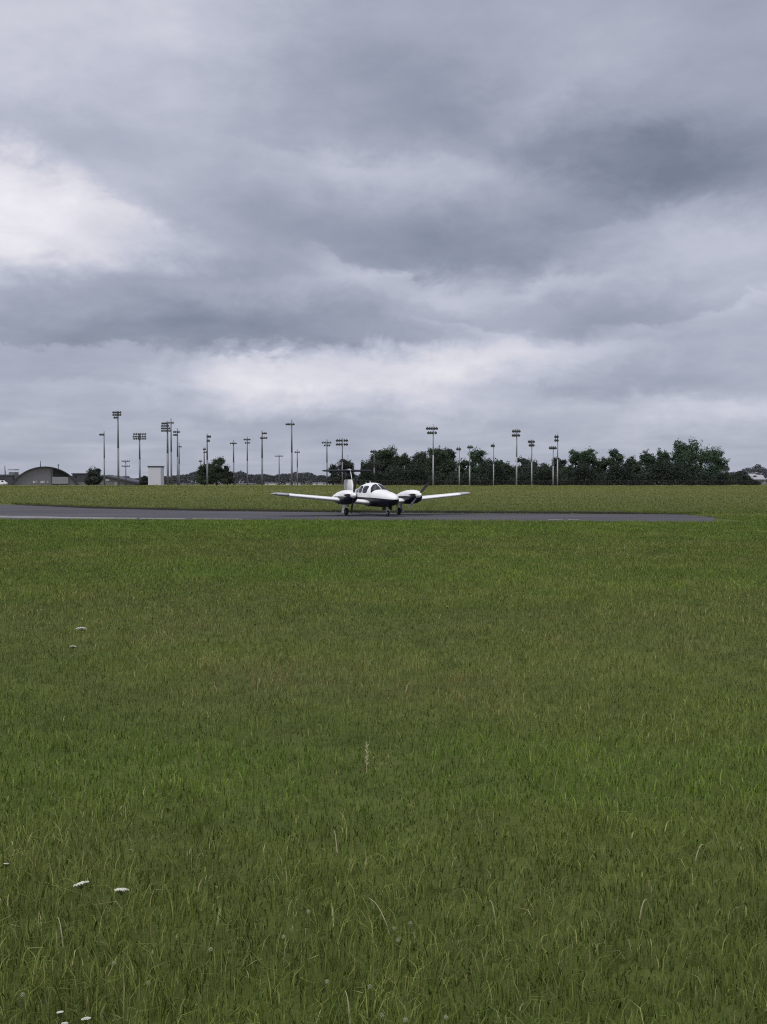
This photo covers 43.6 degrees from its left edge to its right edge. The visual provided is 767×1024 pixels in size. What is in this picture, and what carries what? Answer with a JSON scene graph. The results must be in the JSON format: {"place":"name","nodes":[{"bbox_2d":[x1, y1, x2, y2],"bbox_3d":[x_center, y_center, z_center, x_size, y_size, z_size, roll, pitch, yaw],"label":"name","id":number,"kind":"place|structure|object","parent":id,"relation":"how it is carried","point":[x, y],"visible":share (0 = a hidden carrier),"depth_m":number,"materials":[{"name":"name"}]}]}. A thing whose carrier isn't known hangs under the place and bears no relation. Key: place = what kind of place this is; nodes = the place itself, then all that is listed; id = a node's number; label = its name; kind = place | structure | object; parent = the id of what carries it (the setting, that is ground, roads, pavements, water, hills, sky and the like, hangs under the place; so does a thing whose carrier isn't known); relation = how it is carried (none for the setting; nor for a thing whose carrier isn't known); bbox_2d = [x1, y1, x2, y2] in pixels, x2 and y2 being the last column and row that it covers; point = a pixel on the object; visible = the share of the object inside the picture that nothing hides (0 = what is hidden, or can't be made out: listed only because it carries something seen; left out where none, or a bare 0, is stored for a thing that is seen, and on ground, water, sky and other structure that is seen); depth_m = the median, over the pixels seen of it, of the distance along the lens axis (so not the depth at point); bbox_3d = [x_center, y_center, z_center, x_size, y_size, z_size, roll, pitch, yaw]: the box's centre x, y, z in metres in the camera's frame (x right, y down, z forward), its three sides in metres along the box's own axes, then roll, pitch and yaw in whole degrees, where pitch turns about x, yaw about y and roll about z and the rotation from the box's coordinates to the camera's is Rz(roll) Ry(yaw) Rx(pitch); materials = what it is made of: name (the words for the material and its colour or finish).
{"place":"outdoors","nodes":[
{"label":"outdoors","id":0,"kind":"place"},
{"bbox_2d":[0,484,766,1023],"bbox_3d":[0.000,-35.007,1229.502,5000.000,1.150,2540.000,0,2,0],"label":"ground","id":1,"kind":"structure","parent":0,"point":[410,804],"depth_m":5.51,"materials":[{"name":"green plant"}]},
{"bbox_2d":[0,466,18,484],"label":"flat roofed building","id":2,"kind":"structure","parent":1,"relation":"on","point":[10,478],"depth_m":469.76,"materials":[{"name":"grey concrete"}]},
{"bbox_2d":[11,461,78,484],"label":"arched hangar","id":3,"kind":"structure","parent":1,"relation":"on","point":[44,475],"depth_m":429.67,"materials":[{"name":"grey metal"}]},
{"bbox_2d":[52,477,67,483],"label":"door","id":4,"kind":"structure","parent":3,"relation":"in","point":[55,480],"depth_m":431.32,"materials":[{"name":"grey metal"}]},
{"bbox_2d":[56,1011,63,1021],"bbox_3d":[-1.014,1.618,3.011,0.021,0.109,0.023,0,2,0],"label":"wildflower","id":5,"kind":"object","parent":1,"relation":"on","point":[60,1013],"visible":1,"depth_m":3.01,"materials":[{"name":"white plant"}]},
{"bbox_2d":[57,917,63,946],"bbox_3d":[-1.224,1.596,3.637,0.038,0.116,0.006,1,2,36],"label":"grass straw","id":6,"kind":"object","parent":1,"relation":"on","point":[61,933],"depth_m":3.63,"materials":[{"name":"plant"}]},
{"bbox_2d":[73,881,88,907],"bbox_3d":[-1.219,1.564,3.864,0.061,0.166,0.062,-1,2,-40],"label":"wildflower","id":7,"kind":"object","parent":1,"relation":"on","point":[81,883],"visible":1,"depth_m":3.86,"materials":[{"name":"white plant"}]},
{"bbox_2d":[76,627,86,645],"bbox_3d":[-3.199,1.337,10.155,0.108,0.251,0.113,0,2,0],"label":"wildflower","id":8,"kind":"object","parent":1,"relation":"on","point":[82,628],"visible":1,"depth_m":10.15,"materials":[{"name":"white plant"}]},
{"bbox_2d":[71,473,92,484],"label":"building","id":9,"kind":"structure","parent":1,"relation":"on","point":[78,477],"depth_m":479.69,"materials":[{"name":"grey"}]},
{"bbox_2d":[81,1017,90,1023],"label":"wildflower","id":10,"kind":"object","parent":1,"relation":"on","point":[85,1019],"visible":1,"depth_m":2.97,"materials":[{"name":"white plant"}]},
{"bbox_2d":[83,466,103,485],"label":"tree","id":11,"kind":"object","parent":1,"relation":"on","point":[93,477],"visible":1,"depth_m":318.08,"materials":[{"name":"green plant"}]},
{"bbox_2d":[99,433,104,484],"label":"floodlight pole","id":12,"kind":"object","parent":1,"relation":"on","point":[100,434],"visible":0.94,"depth_m":329.39,"materials":[{"name":"grey metal"}]},
{"bbox_2d":[112,411,121,485],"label":"floodlight pole","id":13,"kind":"object","parent":1,"relation":"on","point":[117,415],"visible":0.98,"depth_m":329.20,"materials":[{"name":"grey metal"}]},
{"bbox_2d":[99,475,139,484],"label":"sloping shed","id":14,"kind":"structure","parent":1,"relation":"on","point":[110,480],"depth_m":344.84,"materials":[{"name":"grey metal"}]},
{"bbox_2d":[114,888,128,921],"bbox_3d":[-1.042,1.571,3.827,0.057,0.154,0.051,0,2,0],"label":"wildflower","id":15,"kind":"object","parent":1,"relation":"on","point":[121,893],"visible":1,"depth_m":3.82,"materials":[{"name":"white plant"}]},
{"bbox_2d":[122,460,129,484],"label":"utility pole","id":16,"kind":"object","parent":1,"relation":"on","point":[125,461],"visible":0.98,"depth_m":344.45,"materials":[{"name":"grey metal"}]},
{"bbox_2d":[133,433,146,480],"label":"floodlight pole","id":17,"kind":"object","parent":1,"relation":"on","point":[139,438],"visible":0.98,"depth_m":349.16,"materials":[{"name":"grey metal"}]},
{"bbox_2d":[139,476,147,484],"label":"tree","id":18,"kind":"object","parent":1,"relation":"on","point":[144,481],"visible":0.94,"depth_m":338.90,"materials":[{"name":"green plant"}]},
{"bbox_2d":[147,466,163,484],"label":"tall block","id":19,"kind":"structure","parent":1,"relation":"on","point":[155,475],"depth_m":334.79,"materials":[{"name":"grey paint"}]},
{"bbox_2d":[161,421,170,484],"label":"floodlight pole","id":20,"kind":"object","parent":1,"relation":"on","point":[165,426],"visible":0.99,"depth_m":329.18,"materials":[{"name":"grey metal"}]},
{"bbox_2d":[166,418,173,484],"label":"floodlight pole","id":21,"kind":"object","parent":1,"relation":"on","point":[170,422],"visible":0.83,"depth_m":359.26,"materials":[{"name":"grey metal"}]},
{"bbox_2d":[173,428,179,484],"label":"floodlight pole","id":22,"kind":"object","parent":1,"relation":"on","point":[177,431],"visible":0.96,"depth_m":344.28,"materials":[{"name":"grey metal"}]},
{"bbox_2d":[178,443,181,484],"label":"floodlight pole","id":23,"kind":"object","parent":1,"relation":"on","point":[179,446],"visible":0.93,"depth_m":419.35,"materials":[{"name":"grey metal"}]},
{"bbox_2d":[195,464,214,484],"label":"tree","id":24,"kind":"object","parent":1,"relation":"on","point":[201,478],"visible":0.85,"depth_m":296.10,"materials":[{"name":"green plant"}]},
{"bbox_2d":[206,434,210,484],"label":"floodlight pole","id":25,"kind":"object","parent":1,"relation":"on","point":[208,436],"visible":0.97,"depth_m":291.48,"materials":[{"name":"grey metal"}]},
{"bbox_2d":[208,456,231,484],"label":"tree","id":26,"kind":"object","parent":1,"relation":"on","point":[219,462],"visible":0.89,"depth_m":297.93,"materials":[{"name":"green plant"}]},
{"bbox_2d":[224,464,235,484],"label":"tree","id":27,"kind":"object","parent":1,"relation":"on","point":[232,479],"visible":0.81,"depth_m":301.10,"materials":[{"name":"green plant"}]},
{"bbox_2d":[230,440,236,484],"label":"floodlight pole","id":28,"kind":"object","parent":1,"relation":"on","point":[233,442],"visible":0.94,"depth_m":399.21,"materials":[{"name":"grey metal"}]},
{"bbox_2d":[243,437,250,484],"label":"floodlight pole","id":29,"kind":"object","parent":1,"relation":"on","point":[247,439],"visible":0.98,"depth_m":389.26,"materials":[{"name":"grey metal"}]},
{"bbox_2d":[260,431,267,484],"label":"floodlight pole","id":30,"kind":"object","parent":1,"relation":"on","point":[262,437],"visible":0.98,"depth_m":339.32,"materials":[{"name":"grey metal"}]},
{"bbox_2d":[275,455,282,484],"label":"utility pole","id":31,"kind":"object","parent":1,"relation":"on","point":[279,456],"visible":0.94,"depth_m":419.42,"materials":[{"name":"grey metal"}]},
{"bbox_2d":[286,420,294,484],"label":"floodlight pole","id":32,"kind":"object","parent":1,"relation":"on","point":[291,424],"visible":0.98,"depth_m":309.43,"materials":[{"name":"grey metal"}]},
{"bbox_2d":[294,449,299,484],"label":"floodlight pole","id":33,"kind":"object","parent":1,"relation":"on","point":[297,452],"visible":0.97,"depth_m":399.38,"materials":[{"name":"grey metal"}]},
{"bbox_2d":[322,439,330,484],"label":"floodlight pole","id":34,"kind":"object","parent":1,"relation":"on","point":[326,442],"visible":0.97,"depth_m":329.45,"materials":[{"name":"grey metal"}]},
{"bbox_2d":[325,464,337,484],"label":"tree","id":35,"kind":"object","parent":1,"relation":"on","point":[332,467],"visible":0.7,"depth_m":274.26,"materials":[{"name":"green plant"}]},
{"bbox_2d":[336,438,347,484],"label":"floodlight pole","id":36,"kind":"object","parent":1,"relation":"on","point":[341,440],"visible":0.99,"depth_m":261.12,"materials":[{"name":"grey metal"}]},
{"bbox_2d":[333,455,357,483],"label":"tree","id":37,"kind":"object","parent":1,"relation":"on","point":[348,465],"visible":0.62,"depth_m":266.65,"materials":[{"name":"green plant"}]},
{"bbox_2d":[345,991,350,1023],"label":"grass straw","id":38,"kind":"object","parent":1,"relation":"on","point":[348,1008],"depth_m":3.08,"materials":[{"name":"plant"}]},
{"bbox_2d":[0,505,714,521],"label":"taxiway","id":39,"kind":"structure","parent":1,"relation":"on","point":[16,510],"depth_m":52.33,"materials":[{"name":"grey asphalt"}]},
{"bbox_2d":[0,516,579,519],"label":"road marking","id":40,"kind":"object","parent":39,"relation":"on","point":[125,518],"visible":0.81,"depth_m":49.11,"materials":[{"name":"white paint"}]},
{"bbox_2d":[271,469,470,515],"bbox_3d":[-0.614,-1.133,52.872,8.922,2.615,8.959,1,2,25],"label":"twin engine aeroplane","id":41,"kind":"object","parent":39,"relation":"on","point":[374,494],"visible":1,"depth_m":51.80,"materials":[{"name":"white metal"}]},
{"bbox_2d":[362,486,368,492],"bbox_3d":[-0.972,-1.237,52.566,0.178,0.415,0.733,-1,2,-21],"label":"cabin window","id":42,"kind":"structure","parent":41,"relation":"in","point":[365,488],"depth_m":52.53,"materials":[{"name":"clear glass"}]},
{"bbox_2d":[365,742,368,772],"bbox_3d":[-0.100,1.487,5.800,0.026,0.206,0.026,0,2,0],"label":"seed stalk","id":43,"kind":"object","parent":1,"relation":"on","point":[367,755],"visible":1,"depth_m":5.80,"materials":[{"name":"plant"}]},
{"bbox_2d":[370,450,376,481],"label":"floodlight pole","id":44,"kind":"object","parent":1,"relation":"on","point":[373,451],"visible":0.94,"depth_m":249.63,"materials":[{"name":"grey metal"}]},
{"bbox_2d":[370,459,382,476],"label":"tree","id":45,"kind":"object","parent":1,"relation":"on","point":[378,466],"visible":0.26,"depth_m":256.85,"materials":[{"name":"green plant"}]},
{"bbox_2d":[369,898,389,934],"bbox_3d":[-0.015,1.578,3.735,0.089,0.147,0.006,0,2,13],"label":"grass straw","id":46,"kind":"object","parent":1,"relation":"on","point":[382,915],"depth_m":3.73,"materials":[{"name":"plant"}]},
{"bbox_2d":[369,444,398,477],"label":"tree","id":47,"kind":"object","parent":1,"relation":"on","point":[386,458],"visible":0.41,"depth_m":259.04,"materials":[{"name":"green plant"}]},
{"bbox_2d":[395,453,418,469],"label":"tree","id":48,"kind":"object","parent":1,"relation":"on","point":[405,460],"visible":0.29,"depth_m":264.09,"materials":[{"name":"green plant"}]},
{"bbox_2d":[407,450,428,470],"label":"tree","id":49,"kind":"object","parent":1,"relation":"on","point":[416,457],"visible":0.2,"depth_m":268.65,"materials":[{"name":"green plant"}]},
{"bbox_2d":[71,464,766,484],"bbox_3d":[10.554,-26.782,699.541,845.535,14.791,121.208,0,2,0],"label":"distant woods","id":50,"kind":"object","parent":1,"relation":"on","point":[310,478],"visible":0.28,"depth_m":657.04,"materials":[{"name":"green plant"}]},
{"bbox_2d":[426,424,437,485],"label":"floodlight pole","id":51,"kind":"object","parent":1,"relation":"on","point":[433,429],"visible":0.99,"depth_m":239.47,"materials":[{"name":"metal"}]},
{"bbox_2d":[421,445,461,479],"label":"tree","id":52,"kind":"object","parent":1,"relation":"on","point":[444,464],"visible":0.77,"depth_m":259.25,"materials":[{"name":"green plant"}]},
{"bbox_2d":[444,448,457,472],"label":"tree","id":53,"kind":"object","parent":1,"relation":"on","point":[453,453],"visible":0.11,"depth_m":267.63,"materials":[{"name":"green plant"}]},
{"bbox_2d":[456,445,460,484],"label":"floodlight pole","id":54,"kind":"object","parent":1,"relation":"on","point":[457,448],"visible":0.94,"depth_m":241.62,"materials":[{"name":"metal"}]},
{"bbox_2d":[456,458,471,472],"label":"tree","id":55,"kind":"object","parent":1,"relation":"on","point":[464,464],"visible":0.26,"depth_m":272.43,"materials":[{"name":"green plant"}]},
{"bbox_2d":[467,445,472,484],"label":"floodlight pole","id":56,"kind":"object","parent":1,"relation":"on","point":[469,447],"visible":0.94,"depth_m":242.59,"materials":[{"name":"metal"}]},
{"bbox_2d":[463,447,488,476],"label":"tree","id":57,"kind":"object","parent":1,"relation":"on","point":[476,458],"visible":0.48,"depth_m":262.86,"materials":[{"name":"green plant"}]},
{"bbox_2d":[491,442,494,484],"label":"floodlight pole","id":58,"kind":"object","parent":1,"relation":"on","point":[493,445],"visible":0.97,"depth_m":242.61,"materials":[{"name":"metal"}]},
{"bbox_2d":[495,460,517,477],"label":"tree","id":59,"kind":"object","parent":1,"relation":"on","point":[508,469],"visible":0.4,"depth_m":259.69,"materials":[{"name":"green plant"}]},
{"bbox_2d":[512,428,520,485],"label":"floodlight pole","id":60,"kind":"object","parent":1,"relation":"on","point":[516,430],"visible":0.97,"depth_m":239.42,"materials":[{"name":"metal"}]},
{"bbox_2d":[514,455,539,476],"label":"tree","id":61,"kind":"object","parent":1,"relation":"on","point":[523,460],"visible":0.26,"depth_m":265.37,"materials":[{"name":"green plant"}]},
{"bbox_2d":[528,438,534,484],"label":"floodlight pole","id":62,"kind":"object","parent":1,"relation":"on","point":[531,443],"visible":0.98,"depth_m":240.55,"materials":[{"name":"metal"}]},
{"bbox_2d":[538,462,552,471],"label":"tree","id":63,"kind":"object","parent":1,"relation":"on","point":[545,465],"visible":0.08,"depth_m":261.66,"materials":[{"name":"green plant"}]},
{"bbox_2d":[330,480,763,485],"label":"chain link fence","id":64,"kind":"object","parent":1,"relation":"on","point":[554,484],"visible":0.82,"depth_m":247.39,"materials":[{"name":"grey metal"}]},
{"bbox_2d":[549,446,556,485],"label":"floodlight pole","id":65,"kind":"object","parent":1,"relation":"on","point":[553,447],"visible":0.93,"depth_m":242.63,"materials":[{"name":"metal"}]},
{"bbox_2d":[554,433,558,485],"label":"floodlight pole","id":66,"kind":"object","parent":1,"relation":"on","point":[557,437],"visible":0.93,"depth_m":240.54,"materials":[{"name":"metal"}]},
{"bbox_2d":[550,456,567,471],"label":"tree","id":67,"kind":"object","parent":1,"relation":"on","point":[561,464],"visible":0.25,"depth_m":268.72,"materials":[{"name":"green plant"}]},
{"bbox_2d":[360,455,761,485],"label":"undergrowth","id":68,"kind":"object","parent":1,"relation":"on","point":[660,470],"visible":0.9,"depth_m":249.83,"materials":[{"name":"green plant"}]},
{"bbox_2d":[559,447,579,475],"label":"tree","id":69,"kind":"object","parent":1,"relation":"on","point":[574,457],"visible":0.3,"depth_m":262.82,"materials":[{"name":"green plant"}]},
{"bbox_2d":[575,446,600,474],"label":"tree","id":70,"kind":"object","parent":1,"relation":"on","point":[588,454],"visible":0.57,"depth_m":260.76,"materials":[{"name":"green plant"}]},
{"bbox_2d":[591,457,606,473],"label":"tree","id":71,"kind":"object","parent":1,"relation":"on","point":[601,466],"visible":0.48,"depth_m":268.35,"materials":[{"name":"green plant"}]},
{"bbox_2d":[603,448,624,472],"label":"tree","id":72,"kind":"object","parent":1,"relation":"on","point":[613,455],"visible":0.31,"depth_m":263.50,"materials":[{"name":"green plant"}]},
{"bbox_2d":[622,456,641,473],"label":"tree","id":73,"kind":"object","parent":1,"relation":"on","point":[634,464],"visible":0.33,"depth_m":258.68,"materials":[{"name":"green plant"}]},
{"bbox_2d":[638,450,657,477],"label":"tree","id":74,"kind":"object","parent":1,"relation":"on","point":[647,458],"visible":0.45,"depth_m":260.96,"materials":[{"name":"green plant"}]},
{"bbox_2d":[656,448,670,482],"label":"tree","id":75,"kind":"object","parent":1,"relation":"on","point":[664,453],"visible":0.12,"depth_m":264.73,"materials":[{"name":"green plant"}]},
{"bbox_2d":[667,438,692,465],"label":"tree","id":76,"kind":"object","parent":1,"relation":"on","point":[679,447],"visible":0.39,"depth_m":259.75,"materials":[{"name":"green plant"}]},
{"bbox_2d":[679,437,728,478],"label":"tree","id":77,"kind":"object","parent":1,"relation":"on","point":[692,457],"visible":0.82,"depth_m":255.46,"materials":[{"name":"green plant"}]},
{"bbox_2d":[708,450,731,477],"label":"tree","id":78,"kind":"object","parent":1,"relation":"on","point":[724,464],"visible":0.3,"depth_m":261.74,"materials":[{"name":"green plant"}]},
{"bbox_2d":[751,477,766,484],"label":"house","id":79,"kind":"structure","parent":1,"relation":"on","point":[760,479],"depth_m":439.81,"materials":[{"name":"white"}]},
{"bbox_2d":[0,485,766,514],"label":"field grass","id":80,"kind":"structure","parent":0,"point":[746,508],"depth_m":106.45,"materials":[{"name":"green plant"}]},
{"bbox_2d":[0,0,766,483],"label":"sky","id":81,"kind":"structure","parent":0,"point":[372,225],"materials":[{"name":"grey"}]}
]}

